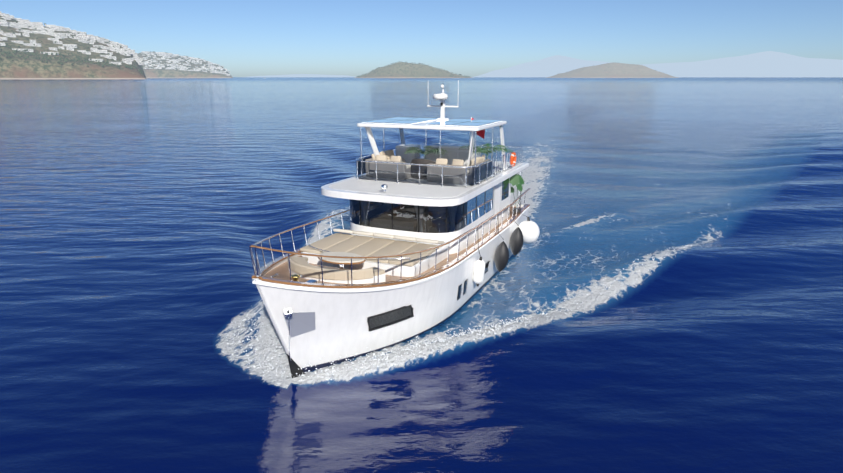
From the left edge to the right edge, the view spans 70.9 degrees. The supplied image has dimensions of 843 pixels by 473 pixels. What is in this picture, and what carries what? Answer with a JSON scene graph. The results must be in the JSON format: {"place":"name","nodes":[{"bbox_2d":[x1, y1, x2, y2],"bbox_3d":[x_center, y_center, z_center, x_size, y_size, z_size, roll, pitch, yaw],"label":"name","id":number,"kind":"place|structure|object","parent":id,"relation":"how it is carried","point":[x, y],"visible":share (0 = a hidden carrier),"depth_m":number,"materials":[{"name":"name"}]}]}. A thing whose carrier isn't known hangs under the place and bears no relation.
{"place":"outdoors","nodes":[
{"label":"outdoors","id":0,"kind":"place"},
{"bbox_2d":[0,15,145,78],"bbox_3d":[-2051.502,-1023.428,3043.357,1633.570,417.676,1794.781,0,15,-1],"label":"headland","id":1,"kind":"structure","parent":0,"point":[22,68],"depth_m":2607.52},
{"bbox_2d":[0,11,229,75],"bbox_3d":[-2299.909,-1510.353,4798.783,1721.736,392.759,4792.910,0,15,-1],"label":"hillside town","id":2,"kind":"object","parent":1,"relation":"on","point":[23,23],"visible":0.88,"depth_m":3105.65,"materials":[{"name":"white"}]},
{"bbox_2d":[137,52,232,77],"bbox_3d":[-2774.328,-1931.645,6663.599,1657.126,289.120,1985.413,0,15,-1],"label":"headland","id":3,"kind":"structure","parent":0,"point":[162,73],"depth_m":6037.94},
{"bbox_2d":[249,74,354,76],"bbox_3d":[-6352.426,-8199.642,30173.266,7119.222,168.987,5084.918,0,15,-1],"label":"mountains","id":4,"kind":"structure","parent":0,"point":[304,75],"depth_m":29569.69,"materials":[{"name":"grey stone"}]},
{"bbox_2d":[0,18,673,77],"bbox_3d":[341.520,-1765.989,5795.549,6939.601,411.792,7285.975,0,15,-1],"label":"hillside trees","id":5,"kind":"object","parent":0,"point":[60,58],"visible":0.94,"depth_m":2732.84,"materials":[{"name":"green plant"}]},
{"bbox_2d":[355,62,471,77],"bbox_3d":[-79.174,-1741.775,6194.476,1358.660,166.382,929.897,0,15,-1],"label":"island","id":6,"kind":"structure","parent":0,"point":[422,70],"depth_m":6008.24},
{"bbox_2d":[0,77,842,472],"bbox_3d":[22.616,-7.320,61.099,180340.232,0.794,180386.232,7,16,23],"label":"sea","id":7,"kind":"structure","parent":0,"point":[138,217],"depth_m":26.29,"materials":[{"name":"liquid"}]},
{"bbox_2d":[249,80,539,377],"bbox_3d":[-0.081,-1.371,24.141,7.077,9.650,19.602,7,16,23],"label":"yacht","id":8,"kind":"object","parent":7,"relation":"on","point":[436,235],"visible":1,"depth_m":21.97,"materials":[{"name":"white"}]},
{"bbox_2d":[226,211,691,381],"bbox_3d":[0.310,1.551,26.898,21.963,1.242,20.986,7,16,23],"label":"foam","id":9,"kind":"object","parent":7,"relation":"on","point":[424,342],"visible":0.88,"depth_m":19.59,"materials":[{"name":"white"}]},
{"bbox_2d":[0,0,842,76],"label":"sky","id":10,"kind":"structure","parent":0,"point":[472,38],"materials":[{"name":"blue"}]},
{"bbox_2d":[546,62,678,77],"bbox_3d":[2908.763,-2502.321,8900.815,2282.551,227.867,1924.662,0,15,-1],"label":"island","id":11,"kind":"structure","parent":0,"point":[612,70],"depth_m":8600.98,"materials":[{"name":"grey stone"}]},
{"bbox_2d":[475,51,842,76],"bbox_3d":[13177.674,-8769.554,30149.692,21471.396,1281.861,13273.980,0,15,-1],"label":"mountains","id":12,"kind":"structure","parent":0,"point":[769,64],"depth_m":29033.07,"materials":[{"name":"grey stone"}]}
]}

